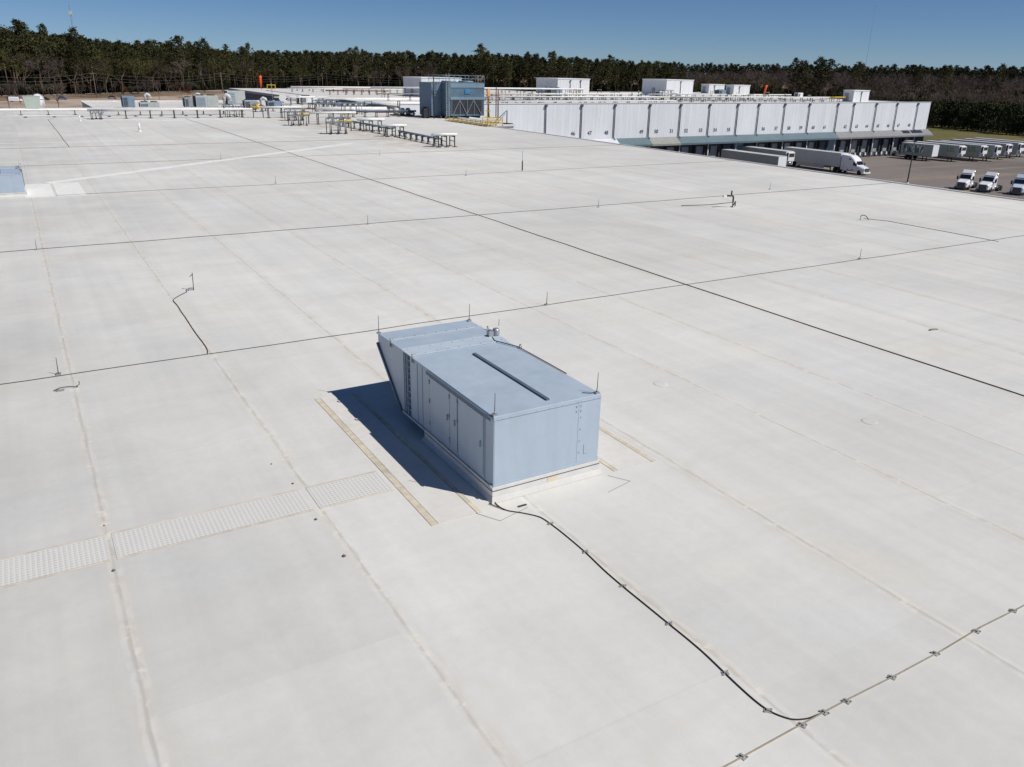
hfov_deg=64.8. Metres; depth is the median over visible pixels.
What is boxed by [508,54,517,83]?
pine tree
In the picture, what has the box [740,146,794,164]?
semi trailer
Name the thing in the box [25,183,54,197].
membrane patch
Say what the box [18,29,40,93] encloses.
pine tree
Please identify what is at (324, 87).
pipe rack
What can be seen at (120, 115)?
pipe rack
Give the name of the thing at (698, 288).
conductor cable
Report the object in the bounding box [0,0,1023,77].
sky
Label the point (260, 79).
windsock
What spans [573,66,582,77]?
pine tree
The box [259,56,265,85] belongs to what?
pine tree
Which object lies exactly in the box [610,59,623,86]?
pine tree
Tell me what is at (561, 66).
pine tree
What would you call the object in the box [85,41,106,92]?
pine tree
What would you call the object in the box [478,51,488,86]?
pine tree
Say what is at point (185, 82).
power line
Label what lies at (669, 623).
conductor cable
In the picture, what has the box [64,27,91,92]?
pine tree
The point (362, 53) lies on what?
pine tree
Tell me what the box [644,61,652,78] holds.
pine tree
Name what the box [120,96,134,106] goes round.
rooftop unit
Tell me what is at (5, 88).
bare tree
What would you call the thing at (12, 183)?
air handling unit
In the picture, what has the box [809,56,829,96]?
pine tree
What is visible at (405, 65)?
pine tree
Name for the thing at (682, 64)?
pine tree
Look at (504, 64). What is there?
pine tree
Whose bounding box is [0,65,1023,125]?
undergrowth
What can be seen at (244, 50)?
pine tree
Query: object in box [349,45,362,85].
pine tree
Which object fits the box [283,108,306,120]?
pipe manifold
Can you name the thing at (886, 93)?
bare tree
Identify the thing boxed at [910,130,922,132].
canopy window
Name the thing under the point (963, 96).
bare tree
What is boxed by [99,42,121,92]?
pine tree
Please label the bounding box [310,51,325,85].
pine tree
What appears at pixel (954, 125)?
young pine
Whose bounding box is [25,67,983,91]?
ground
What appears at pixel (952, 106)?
young pine
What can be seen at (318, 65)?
pine tree
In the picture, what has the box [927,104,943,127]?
young pine
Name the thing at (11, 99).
parked car
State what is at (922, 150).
semi trailer
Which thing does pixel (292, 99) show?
pipe rack
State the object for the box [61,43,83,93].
pine tree
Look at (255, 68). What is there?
pine tree
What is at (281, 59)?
pine tree
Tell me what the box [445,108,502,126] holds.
yellow platform
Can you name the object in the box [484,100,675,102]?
pipe rack
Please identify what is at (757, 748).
conductor cable
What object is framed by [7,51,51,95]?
bare tree
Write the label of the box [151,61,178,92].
bare tree
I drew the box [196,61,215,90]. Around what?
bare tree
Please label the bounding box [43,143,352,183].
cover strip
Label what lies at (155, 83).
bare tree
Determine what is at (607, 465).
seam strip
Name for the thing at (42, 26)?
pine tree
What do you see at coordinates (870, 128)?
dock building
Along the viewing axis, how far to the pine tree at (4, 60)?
394.89 m
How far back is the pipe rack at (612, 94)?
212.04 m
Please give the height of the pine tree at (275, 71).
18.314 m
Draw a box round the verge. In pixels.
[0,90,223,100]
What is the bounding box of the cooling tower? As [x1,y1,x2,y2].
[419,75,484,118]
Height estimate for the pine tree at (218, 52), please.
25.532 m
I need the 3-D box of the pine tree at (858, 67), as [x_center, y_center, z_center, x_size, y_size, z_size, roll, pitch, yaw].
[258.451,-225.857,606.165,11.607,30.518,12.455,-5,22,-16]
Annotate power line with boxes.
[1,78,385,84]
[7,76,387,81]
[12,73,376,77]
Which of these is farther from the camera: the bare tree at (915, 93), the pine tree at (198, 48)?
the pine tree at (198, 48)
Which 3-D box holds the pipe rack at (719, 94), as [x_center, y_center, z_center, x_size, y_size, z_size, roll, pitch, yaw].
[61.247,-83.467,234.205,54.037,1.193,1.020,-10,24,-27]
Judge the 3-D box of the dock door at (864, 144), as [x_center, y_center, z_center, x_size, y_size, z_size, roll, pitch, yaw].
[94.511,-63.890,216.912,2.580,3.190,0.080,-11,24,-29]
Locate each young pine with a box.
[927,102,937,124]
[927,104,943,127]
[931,101,943,125]
[935,99,950,127]
[939,99,962,127]
[947,101,970,128]
[949,107,962,128]
[959,101,981,129]
[960,104,983,130]
[967,100,983,129]
[973,101,991,130]
[973,102,999,132]
[985,104,1005,132]
[993,109,1007,132]
[997,104,1017,134]
[1006,104,1023,134]
[1010,111,1023,134]
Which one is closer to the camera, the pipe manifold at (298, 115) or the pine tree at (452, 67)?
the pipe manifold at (298, 115)
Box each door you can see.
[681,147,688,152]
[696,146,702,154]
[710,146,716,156]
[771,143,777,148]
[808,142,813,148]
[840,141,845,151]
[844,93,848,100]
[851,140,856,152]
[861,140,867,151]
[872,139,878,151]
[882,139,888,150]
[893,139,898,150]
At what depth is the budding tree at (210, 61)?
511.07 m
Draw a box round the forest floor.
[0,74,1009,105]
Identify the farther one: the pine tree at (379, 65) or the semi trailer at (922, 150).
the pine tree at (379, 65)
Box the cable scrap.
[53,381,79,391]
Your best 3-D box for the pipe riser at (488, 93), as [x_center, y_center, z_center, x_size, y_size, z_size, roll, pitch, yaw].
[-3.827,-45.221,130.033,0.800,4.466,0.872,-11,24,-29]
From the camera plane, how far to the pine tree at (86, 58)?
431.14 m
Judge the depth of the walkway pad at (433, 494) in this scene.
16.41 m
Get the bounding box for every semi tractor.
[833,154,870,174]
[954,169,977,189]
[975,172,1002,192]
[1009,174,1023,194]
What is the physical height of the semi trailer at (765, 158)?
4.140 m
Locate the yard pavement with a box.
[786,154,1023,199]
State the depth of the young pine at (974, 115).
334.89 m
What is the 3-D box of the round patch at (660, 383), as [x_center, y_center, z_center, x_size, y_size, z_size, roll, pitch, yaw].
[3.828,0.007,20.787,0.380,0.004,0.380,-11,24,-29]
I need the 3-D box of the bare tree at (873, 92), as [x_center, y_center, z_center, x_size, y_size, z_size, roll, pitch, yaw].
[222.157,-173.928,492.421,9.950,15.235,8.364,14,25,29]
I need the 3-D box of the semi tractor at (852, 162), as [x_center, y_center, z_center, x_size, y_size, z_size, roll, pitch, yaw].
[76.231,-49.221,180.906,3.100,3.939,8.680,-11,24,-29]
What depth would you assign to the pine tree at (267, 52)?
597.95 m
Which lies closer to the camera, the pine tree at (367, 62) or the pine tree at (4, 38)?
the pine tree at (4, 38)
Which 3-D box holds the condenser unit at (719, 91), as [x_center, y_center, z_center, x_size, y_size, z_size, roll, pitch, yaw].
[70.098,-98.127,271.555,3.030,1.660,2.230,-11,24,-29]
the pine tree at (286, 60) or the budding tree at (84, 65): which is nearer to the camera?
the budding tree at (84, 65)
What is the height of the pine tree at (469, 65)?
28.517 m
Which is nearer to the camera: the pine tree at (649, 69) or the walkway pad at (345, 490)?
the walkway pad at (345, 490)
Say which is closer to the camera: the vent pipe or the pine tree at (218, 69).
the vent pipe
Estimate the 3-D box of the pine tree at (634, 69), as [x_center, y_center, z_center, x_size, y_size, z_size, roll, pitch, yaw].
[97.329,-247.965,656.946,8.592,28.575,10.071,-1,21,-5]
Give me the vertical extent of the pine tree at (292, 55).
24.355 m
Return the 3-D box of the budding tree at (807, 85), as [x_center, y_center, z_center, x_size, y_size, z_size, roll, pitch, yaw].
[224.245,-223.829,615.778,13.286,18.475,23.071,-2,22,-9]
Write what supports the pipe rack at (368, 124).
on the warehouse building at (778, 526)
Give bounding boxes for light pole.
[905,141,916,183]
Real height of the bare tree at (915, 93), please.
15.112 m
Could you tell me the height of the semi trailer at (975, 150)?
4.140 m
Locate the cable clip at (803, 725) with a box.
[797,722,807,727]
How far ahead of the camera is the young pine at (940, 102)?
362.12 m
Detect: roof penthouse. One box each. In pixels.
[403,76,461,96]
[536,78,589,95]
[642,79,693,95]
[701,84,724,93]
[726,85,750,93]
[843,90,870,101]
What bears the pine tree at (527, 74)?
on the forest floor
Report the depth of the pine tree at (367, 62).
630.90 m
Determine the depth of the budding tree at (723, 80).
652.15 m
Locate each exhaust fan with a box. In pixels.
[143,93,151,101]
[221,93,231,106]
[259,97,266,105]
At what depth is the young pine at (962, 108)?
342.11 m
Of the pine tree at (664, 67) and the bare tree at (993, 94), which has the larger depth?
the pine tree at (664, 67)
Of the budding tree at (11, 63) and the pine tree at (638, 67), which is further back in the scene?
the pine tree at (638, 67)
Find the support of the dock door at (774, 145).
in the dock building at (870, 128)
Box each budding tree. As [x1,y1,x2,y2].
[0,50,31,96]
[51,55,89,94]
[89,56,113,94]
[102,57,136,93]
[127,58,152,92]
[135,57,165,92]
[206,59,235,90]
[260,68,279,84]
[289,68,310,85]
[694,77,715,88]
[717,79,731,88]
[739,76,756,88]
[757,78,780,93]
[800,78,815,92]
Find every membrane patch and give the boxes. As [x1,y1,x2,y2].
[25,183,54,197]
[52,182,85,195]
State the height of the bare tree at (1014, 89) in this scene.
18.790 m
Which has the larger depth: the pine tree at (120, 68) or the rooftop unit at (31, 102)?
the pine tree at (120, 68)
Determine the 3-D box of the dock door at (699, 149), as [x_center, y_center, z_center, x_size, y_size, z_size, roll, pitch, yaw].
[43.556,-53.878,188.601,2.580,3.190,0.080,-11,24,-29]
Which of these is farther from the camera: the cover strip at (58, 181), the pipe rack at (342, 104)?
the pipe rack at (342, 104)
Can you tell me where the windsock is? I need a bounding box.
[259,75,261,89]
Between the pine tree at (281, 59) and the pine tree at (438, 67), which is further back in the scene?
the pine tree at (438, 67)
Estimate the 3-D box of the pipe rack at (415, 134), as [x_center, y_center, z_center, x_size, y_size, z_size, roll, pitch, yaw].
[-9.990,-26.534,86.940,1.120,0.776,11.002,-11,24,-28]
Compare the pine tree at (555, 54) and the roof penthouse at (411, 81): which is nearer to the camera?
the roof penthouse at (411, 81)
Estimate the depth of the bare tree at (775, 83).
634.82 m
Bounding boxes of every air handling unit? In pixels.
[0,164,27,196]
[376,304,602,503]
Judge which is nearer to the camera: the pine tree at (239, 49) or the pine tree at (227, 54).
the pine tree at (227, 54)
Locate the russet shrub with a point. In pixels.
(183, 90)
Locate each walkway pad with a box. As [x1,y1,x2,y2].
[0,534,109,588]
[111,489,313,559]
[305,471,393,508]
[321,393,475,523]
[597,429,649,469]
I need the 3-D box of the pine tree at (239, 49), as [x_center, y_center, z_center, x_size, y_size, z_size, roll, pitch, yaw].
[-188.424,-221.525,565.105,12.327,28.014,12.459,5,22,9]
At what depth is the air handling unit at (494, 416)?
15.75 m
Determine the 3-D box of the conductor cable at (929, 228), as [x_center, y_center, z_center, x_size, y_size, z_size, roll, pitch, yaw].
[22.090,-8.200,42.731,0.482,0.021,7.404,-13,25,-32]
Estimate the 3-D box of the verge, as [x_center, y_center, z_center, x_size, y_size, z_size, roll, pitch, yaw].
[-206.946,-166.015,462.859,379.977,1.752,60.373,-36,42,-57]
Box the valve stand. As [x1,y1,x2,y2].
[681,191,735,206]
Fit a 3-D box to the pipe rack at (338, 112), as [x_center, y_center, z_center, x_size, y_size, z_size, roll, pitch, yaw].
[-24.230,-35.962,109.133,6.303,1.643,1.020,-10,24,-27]
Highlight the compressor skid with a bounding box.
[378,108,414,115]
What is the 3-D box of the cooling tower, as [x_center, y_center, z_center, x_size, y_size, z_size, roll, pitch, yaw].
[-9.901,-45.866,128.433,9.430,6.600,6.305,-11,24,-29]
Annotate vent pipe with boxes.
[188,273,193,290]
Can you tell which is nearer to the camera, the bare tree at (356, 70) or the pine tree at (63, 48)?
the pine tree at (63, 48)
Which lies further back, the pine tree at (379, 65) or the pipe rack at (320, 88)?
the pine tree at (379, 65)
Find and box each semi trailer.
[721,149,786,166]
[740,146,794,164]
[784,147,848,170]
[900,142,939,160]
[904,140,966,160]
[925,140,987,160]
[938,140,1001,160]
[950,139,1012,158]
[962,138,1023,157]
[973,137,1023,156]
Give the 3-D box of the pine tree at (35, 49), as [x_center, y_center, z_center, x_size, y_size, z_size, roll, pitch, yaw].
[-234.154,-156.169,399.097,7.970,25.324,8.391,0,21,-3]
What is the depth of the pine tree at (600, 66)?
648.32 m
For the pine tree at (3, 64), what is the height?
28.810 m
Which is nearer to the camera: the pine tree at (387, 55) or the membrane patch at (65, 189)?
the membrane patch at (65, 189)
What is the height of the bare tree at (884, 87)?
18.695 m
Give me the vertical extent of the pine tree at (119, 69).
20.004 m
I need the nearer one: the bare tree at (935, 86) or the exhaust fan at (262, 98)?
the exhaust fan at (262, 98)
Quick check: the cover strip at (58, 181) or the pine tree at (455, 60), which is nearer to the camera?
the cover strip at (58, 181)
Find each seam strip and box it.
[315,398,437,525]
[352,393,481,512]
[598,457,617,470]
[599,426,655,461]
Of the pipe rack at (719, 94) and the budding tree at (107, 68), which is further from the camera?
the budding tree at (107, 68)
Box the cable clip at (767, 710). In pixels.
[764,708,771,713]
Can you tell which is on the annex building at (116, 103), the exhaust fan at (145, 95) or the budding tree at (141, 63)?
the exhaust fan at (145, 95)
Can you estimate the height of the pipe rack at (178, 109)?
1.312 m
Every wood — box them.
[0,31,1023,93]
[672,69,1023,93]
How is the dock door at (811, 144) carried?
in the dock building at (870, 128)
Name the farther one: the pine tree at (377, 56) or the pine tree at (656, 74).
the pine tree at (656, 74)
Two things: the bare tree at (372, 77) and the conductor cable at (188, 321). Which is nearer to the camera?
the conductor cable at (188, 321)
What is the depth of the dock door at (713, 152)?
190.74 m
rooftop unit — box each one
[22,96,40,108]
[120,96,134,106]
[192,94,218,106]
[224,89,244,104]
[296,95,315,103]
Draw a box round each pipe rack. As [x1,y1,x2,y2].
[0,108,112,114]
[0,114,245,117]
[87,108,252,118]
[261,106,300,117]
[274,96,327,104]
[286,88,363,91]
[287,98,419,103]
[291,86,369,90]
[309,103,375,109]
[309,111,355,124]
[315,107,386,112]
[323,110,415,117]
[325,90,388,94]
[335,99,387,107]
[339,119,394,134]
[343,88,403,92]
[356,118,384,131]
[359,102,419,106]
[370,86,583,98]
[376,93,608,99]
[380,124,406,136]
[397,130,442,144]
[431,133,457,147]
[484,96,669,100]
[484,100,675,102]
[485,93,642,95]
[487,100,617,102]
[499,97,753,100]
[506,97,727,99]
[648,94,790,96]
[674,96,831,101]
[678,100,823,101]
[830,97,846,101]
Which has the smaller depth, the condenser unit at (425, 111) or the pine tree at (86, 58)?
the condenser unit at (425, 111)
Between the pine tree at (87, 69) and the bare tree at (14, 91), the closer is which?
the bare tree at (14, 91)
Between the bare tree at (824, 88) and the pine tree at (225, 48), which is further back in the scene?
the bare tree at (824, 88)
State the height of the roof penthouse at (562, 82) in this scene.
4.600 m
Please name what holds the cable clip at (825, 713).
on the warehouse building at (778, 526)
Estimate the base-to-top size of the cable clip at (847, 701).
0.030 m
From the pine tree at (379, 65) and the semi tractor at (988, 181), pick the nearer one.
the semi tractor at (988, 181)
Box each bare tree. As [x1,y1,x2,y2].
[1,79,19,107]
[3,82,23,103]
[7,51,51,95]
[25,59,59,95]
[37,49,66,94]
[41,79,66,107]
[69,57,110,94]
[136,77,154,99]
[148,77,160,99]
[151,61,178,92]
[165,54,192,87]
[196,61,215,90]
[237,58,253,87]
[349,63,363,86]
[366,68,381,83]
[369,66,388,86]
[394,65,410,76]
[402,62,420,76]
[418,61,437,76]
[749,75,766,92]
[766,75,779,93]
[773,75,792,93]
[781,73,794,93]
[813,81,831,96]
[827,84,840,94]
[835,78,848,95]
[869,86,883,99]
[871,89,895,100]
[877,80,894,98]
[882,88,897,100]
[894,80,908,99]
[904,87,924,99]
[910,82,923,97]
[926,80,942,92]
[930,91,946,100]
[943,90,960,99]
[953,91,971,100]
[962,89,986,101]
[971,88,998,102]
[987,87,998,103]
[998,78,1013,104]
[1004,83,1023,99]
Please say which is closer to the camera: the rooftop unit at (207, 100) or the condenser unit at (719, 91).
the rooftop unit at (207, 100)
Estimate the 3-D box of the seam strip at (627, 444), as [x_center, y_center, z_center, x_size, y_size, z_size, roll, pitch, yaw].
[1.355,0.603,19.125,0.100,0.007,6.200,-11,24,-29]
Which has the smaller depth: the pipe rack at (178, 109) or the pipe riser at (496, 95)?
the pipe rack at (178, 109)
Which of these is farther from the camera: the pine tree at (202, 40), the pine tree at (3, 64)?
the pine tree at (202, 40)
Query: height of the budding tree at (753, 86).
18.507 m
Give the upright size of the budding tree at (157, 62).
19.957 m
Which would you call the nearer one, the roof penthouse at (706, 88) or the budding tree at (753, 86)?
the roof penthouse at (706, 88)
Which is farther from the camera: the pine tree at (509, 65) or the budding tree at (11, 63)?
the pine tree at (509, 65)
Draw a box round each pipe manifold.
[89,110,103,119]
[224,106,243,116]
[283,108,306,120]
[287,111,309,125]
[311,100,339,111]
[325,117,351,134]
[341,102,363,113]
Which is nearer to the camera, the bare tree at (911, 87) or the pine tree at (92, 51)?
the pine tree at (92, 51)
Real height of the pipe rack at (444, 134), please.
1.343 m
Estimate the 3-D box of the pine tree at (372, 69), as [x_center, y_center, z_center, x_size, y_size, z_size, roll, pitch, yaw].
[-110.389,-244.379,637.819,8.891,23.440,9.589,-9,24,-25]
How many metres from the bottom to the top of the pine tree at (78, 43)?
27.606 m
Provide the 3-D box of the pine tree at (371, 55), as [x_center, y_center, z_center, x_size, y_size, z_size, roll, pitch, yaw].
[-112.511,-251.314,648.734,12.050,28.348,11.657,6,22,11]
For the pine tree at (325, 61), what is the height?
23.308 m
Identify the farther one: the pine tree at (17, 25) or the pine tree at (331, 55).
the pine tree at (331, 55)
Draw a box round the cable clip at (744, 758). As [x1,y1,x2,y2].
[737,753,747,760]
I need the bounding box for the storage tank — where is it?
[33,94,45,107]
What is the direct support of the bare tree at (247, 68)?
on the verge
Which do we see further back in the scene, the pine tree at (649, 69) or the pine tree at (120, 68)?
the pine tree at (649, 69)
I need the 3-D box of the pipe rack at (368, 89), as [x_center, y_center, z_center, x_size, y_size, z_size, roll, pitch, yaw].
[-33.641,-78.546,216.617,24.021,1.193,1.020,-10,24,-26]
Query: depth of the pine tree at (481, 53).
623.30 m
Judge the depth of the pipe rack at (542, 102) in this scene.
176.91 m
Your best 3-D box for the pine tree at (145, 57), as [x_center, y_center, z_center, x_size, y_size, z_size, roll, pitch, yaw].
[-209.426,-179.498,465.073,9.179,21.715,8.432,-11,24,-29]
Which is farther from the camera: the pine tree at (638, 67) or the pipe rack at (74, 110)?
the pine tree at (638, 67)
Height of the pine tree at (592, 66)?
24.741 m
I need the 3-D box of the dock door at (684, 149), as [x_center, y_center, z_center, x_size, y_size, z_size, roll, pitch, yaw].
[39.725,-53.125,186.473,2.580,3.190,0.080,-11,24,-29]
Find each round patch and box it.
[653,381,667,386]
[861,418,877,424]
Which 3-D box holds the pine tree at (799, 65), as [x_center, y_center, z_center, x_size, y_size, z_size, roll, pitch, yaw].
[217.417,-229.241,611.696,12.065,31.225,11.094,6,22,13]
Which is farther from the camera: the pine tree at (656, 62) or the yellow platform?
the pine tree at (656, 62)
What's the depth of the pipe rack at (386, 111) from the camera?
126.73 m
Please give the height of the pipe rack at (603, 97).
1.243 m
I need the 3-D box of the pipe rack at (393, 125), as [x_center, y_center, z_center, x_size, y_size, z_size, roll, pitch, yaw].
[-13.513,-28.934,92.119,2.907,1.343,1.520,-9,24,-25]
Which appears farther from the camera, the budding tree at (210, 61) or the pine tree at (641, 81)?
the pine tree at (641, 81)
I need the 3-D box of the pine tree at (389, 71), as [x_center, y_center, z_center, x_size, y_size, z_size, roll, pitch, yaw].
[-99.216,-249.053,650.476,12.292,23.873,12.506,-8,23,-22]
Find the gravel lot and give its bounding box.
[0,93,223,107]
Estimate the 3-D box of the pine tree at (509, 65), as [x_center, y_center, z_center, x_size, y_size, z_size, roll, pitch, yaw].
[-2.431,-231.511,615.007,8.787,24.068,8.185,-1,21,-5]
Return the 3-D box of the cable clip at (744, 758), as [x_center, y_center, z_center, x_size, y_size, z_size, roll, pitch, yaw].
[2.713,4.382,9.489,0.090,0.030,0.099,-16,27,-36]
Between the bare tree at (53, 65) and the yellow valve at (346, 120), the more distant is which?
the bare tree at (53, 65)
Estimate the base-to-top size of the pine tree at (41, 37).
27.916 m
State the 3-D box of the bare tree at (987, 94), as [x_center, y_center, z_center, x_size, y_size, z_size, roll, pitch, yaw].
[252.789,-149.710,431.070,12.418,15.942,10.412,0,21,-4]
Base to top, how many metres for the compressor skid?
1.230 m
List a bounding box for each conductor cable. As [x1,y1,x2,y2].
[0,235,1023,384]
[3,145,605,166]
[5,183,883,251]
[6,138,392,148]
[57,160,732,195]
[173,289,207,353]
[185,118,1023,395]
[495,502,819,719]
[722,605,1023,766]
[864,218,994,240]
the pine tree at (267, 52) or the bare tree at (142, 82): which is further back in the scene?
the pine tree at (267, 52)
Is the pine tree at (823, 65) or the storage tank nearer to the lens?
the storage tank
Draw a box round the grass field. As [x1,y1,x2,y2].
[923,124,1023,141]
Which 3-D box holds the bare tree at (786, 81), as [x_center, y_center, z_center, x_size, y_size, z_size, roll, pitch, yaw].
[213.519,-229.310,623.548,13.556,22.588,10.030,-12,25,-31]
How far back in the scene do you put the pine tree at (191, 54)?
505.12 m
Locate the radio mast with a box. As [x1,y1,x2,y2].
[68,1,73,35]
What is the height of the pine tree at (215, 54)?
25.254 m
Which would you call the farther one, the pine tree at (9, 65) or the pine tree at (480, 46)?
the pine tree at (480, 46)
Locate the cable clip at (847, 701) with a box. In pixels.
[841,698,851,704]
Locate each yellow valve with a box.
[251,102,263,117]
[296,109,309,123]
[339,119,352,130]
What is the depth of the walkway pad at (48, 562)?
12.93 m
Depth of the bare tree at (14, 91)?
349.51 m
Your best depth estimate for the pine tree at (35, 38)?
408.48 m
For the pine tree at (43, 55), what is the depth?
411.89 m
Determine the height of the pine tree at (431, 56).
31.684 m
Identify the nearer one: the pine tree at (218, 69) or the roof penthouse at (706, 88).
the roof penthouse at (706, 88)
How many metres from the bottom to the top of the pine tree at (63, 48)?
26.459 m
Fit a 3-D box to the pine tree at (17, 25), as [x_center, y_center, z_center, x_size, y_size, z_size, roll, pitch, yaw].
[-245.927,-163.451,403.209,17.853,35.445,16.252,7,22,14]
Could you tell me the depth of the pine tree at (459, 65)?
626.52 m
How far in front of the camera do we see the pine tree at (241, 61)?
549.21 m
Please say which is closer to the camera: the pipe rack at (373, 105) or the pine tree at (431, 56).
the pipe rack at (373, 105)
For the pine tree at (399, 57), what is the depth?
633.93 m
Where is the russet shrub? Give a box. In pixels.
[174,83,189,92]
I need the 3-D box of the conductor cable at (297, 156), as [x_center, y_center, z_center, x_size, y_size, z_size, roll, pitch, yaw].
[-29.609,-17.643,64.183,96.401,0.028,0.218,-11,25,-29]
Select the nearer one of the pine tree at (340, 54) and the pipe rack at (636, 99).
the pipe rack at (636, 99)
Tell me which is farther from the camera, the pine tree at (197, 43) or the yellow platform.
the pine tree at (197, 43)
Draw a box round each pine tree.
[0,24,14,94]
[0,27,16,92]
[0,29,21,94]
[0,31,29,94]
[0,38,29,94]
[0,40,16,94]
[0,41,10,95]
[3,18,39,93]
[13,43,28,94]
[15,21,38,92]
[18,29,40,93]
[23,32,44,93]
[27,40,45,93]
[28,33,50,93]
[34,35,58,94]
[35,23,55,93]
[39,42,68,93]
[45,42,70,90]
[48,35,64,74]
[55,39,76,93]
[58,32,89,87]
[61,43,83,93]
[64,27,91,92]
[66,39,93,93]
[74,39,94,92]
[75,50,96,92]
[83,45,105,92]
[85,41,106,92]
[94,50,109,93]
[95,38,121,92]
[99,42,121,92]
[108,42,122,91]
[108,44,130,88]
[110,56,127,92]
[112,51,127,80]
[120,45,140,91]
[120,49,134,92]
[129,48,139,75]
[131,40,143,90]
[135,47,149,91]
[138,38,164,90]
[142,53,156,91]
[145,39,164,88]
[151,49,165,91]
[158,47,172,90]
[159,53,168,91]
[160,40,177,89]
[161,35,192,82]
[166,50,180,91]
[172,45,188,89]
[174,35,189,67]
[181,42,198,90]
[182,40,197,72]
[183,53,192,90]
[191,41,207,89]
[193,44,206,90]
[196,38,215,89]
[199,45,214,87]
[208,48,218,89]
[210,49,230,77]
[214,48,226,88]
[219,44,233,87]
[223,51,235,87]
[227,56,241,87]
[232,50,240,87]
[235,46,253,85]
[236,46,251,87]
[236,59,247,86]
[240,43,257,82]
[248,56,260,87]
[251,53,259,87]
[252,52,269,71]
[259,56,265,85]
[262,56,277,83]
[264,50,274,83]
[270,62,277,86]
[272,51,281,87]
[277,55,289,87]
[281,57,290,85]
[287,58,301,85]
[289,54,300,85]
[296,54,305,85]
[301,50,314,85]
[302,50,312,85]
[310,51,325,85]
[312,50,324,85]
[320,56,330,85]
[321,57,330,77]
[326,53,341,84]
[329,60,339,85]
[334,51,349,80]
[342,50,353,81]
[345,47,353,85]
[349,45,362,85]
[349,53,361,86]
[358,48,367,80]
[361,55,373,86]
[366,53,376,69]
[367,59,377,88]
[373,53,387,86]
[376,56,382,88]
[379,51,395,88]
[383,59,395,88]
[391,52,406,86]
[392,53,405,76]
[395,51,411,80]
[399,58,410,75]
[408,58,413,76]
[412,62,418,76]
[414,59,428,76]
[424,51,436,75]
[426,50,436,75]
[426,58,444,76]
[436,56,444,76]
[439,60,450,76]
[442,53,450,76]
[447,56,456,76]
[448,53,461,77]
[457,57,467,77]
[460,55,469,80]
[463,56,479,80]
[463,62,475,80]
[468,43,489,82]
[472,49,489,72]
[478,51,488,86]
[481,50,495,86]
[484,55,504,89]
[495,55,514,87]
[498,59,507,83]
[504,63,514,79]
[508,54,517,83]
[514,66,522,90]
[515,56,526,90]
[519,51,535,90]
[521,60,532,90]
[528,54,539,74]
[530,53,543,79]
[535,61,547,80]
[539,56,548,77]
[541,51,556,77]
[547,50,558,77]
[557,58,566,77]
[559,58,575,77]
[572,56,581,77]
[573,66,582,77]
[576,58,590,78]
[581,58,590,78]
[587,67,597,91]
[589,65,598,83]
[596,59,609,91]
[603,54,615,90]
[603,64,611,84]
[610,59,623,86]
[614,60,630,88]
[627,60,636,91]
[630,62,648,88]
[635,60,646,91]
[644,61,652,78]
[646,60,666,78]
[653,66,661,78]
[659,62,669,78]
[667,68,678,78]
[675,63,685,77]
[678,66,687,79]
[787,57,799,95]
[792,60,805,91]
[796,60,812,92]
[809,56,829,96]
[814,59,835,96]
[816,58,842,96]
[849,61,866,86]
[912,64,923,97]
[937,65,956,101]
[989,63,1010,103]
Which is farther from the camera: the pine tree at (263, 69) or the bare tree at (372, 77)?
the bare tree at (372, 77)
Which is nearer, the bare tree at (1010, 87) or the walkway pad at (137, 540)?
the walkway pad at (137, 540)
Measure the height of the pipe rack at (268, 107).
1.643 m
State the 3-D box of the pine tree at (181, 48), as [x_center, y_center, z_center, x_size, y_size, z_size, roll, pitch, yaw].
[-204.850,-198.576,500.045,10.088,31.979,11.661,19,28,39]
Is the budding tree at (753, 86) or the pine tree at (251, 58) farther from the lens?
the budding tree at (753, 86)
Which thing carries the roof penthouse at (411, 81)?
on the dock building at (870, 128)
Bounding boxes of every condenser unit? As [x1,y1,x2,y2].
[138,101,159,106]
[182,96,193,106]
[242,99,256,108]
[265,100,281,108]
[421,107,429,117]
[546,87,562,95]
[655,91,667,95]
[714,89,725,93]
[794,92,802,96]
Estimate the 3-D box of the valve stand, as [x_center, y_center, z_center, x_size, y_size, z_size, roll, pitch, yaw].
[11.834,-11.014,48.090,3.324,0.983,0.551,0,21,-4]
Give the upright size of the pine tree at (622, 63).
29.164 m
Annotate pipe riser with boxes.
[486,88,489,116]
[491,87,500,116]
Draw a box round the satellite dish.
[279,94,286,105]
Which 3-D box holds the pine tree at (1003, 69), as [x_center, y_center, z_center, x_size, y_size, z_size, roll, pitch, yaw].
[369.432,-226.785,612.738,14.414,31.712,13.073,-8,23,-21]
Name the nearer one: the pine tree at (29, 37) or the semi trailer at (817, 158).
the semi trailer at (817, 158)
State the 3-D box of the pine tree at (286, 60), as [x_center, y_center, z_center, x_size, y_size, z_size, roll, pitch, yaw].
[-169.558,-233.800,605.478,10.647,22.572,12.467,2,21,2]
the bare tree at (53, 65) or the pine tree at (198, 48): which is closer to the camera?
the bare tree at (53, 65)
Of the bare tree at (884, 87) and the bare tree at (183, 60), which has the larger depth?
the bare tree at (884, 87)
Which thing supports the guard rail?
on the ground
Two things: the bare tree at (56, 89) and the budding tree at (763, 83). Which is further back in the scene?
the budding tree at (763, 83)
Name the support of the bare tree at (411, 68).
on the ground
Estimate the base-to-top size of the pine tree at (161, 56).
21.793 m
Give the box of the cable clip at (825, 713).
[819,709,829,715]
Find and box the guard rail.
[10,90,219,95]
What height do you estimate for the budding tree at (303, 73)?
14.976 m
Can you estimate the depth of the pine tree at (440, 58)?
645.88 m
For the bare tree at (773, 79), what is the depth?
639.29 m
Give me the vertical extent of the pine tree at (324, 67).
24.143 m
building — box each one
[0,106,1023,766]
[81,100,332,107]
[229,88,512,99]
[266,90,932,157]
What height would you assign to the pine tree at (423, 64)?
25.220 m
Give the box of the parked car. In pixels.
[8,97,22,101]

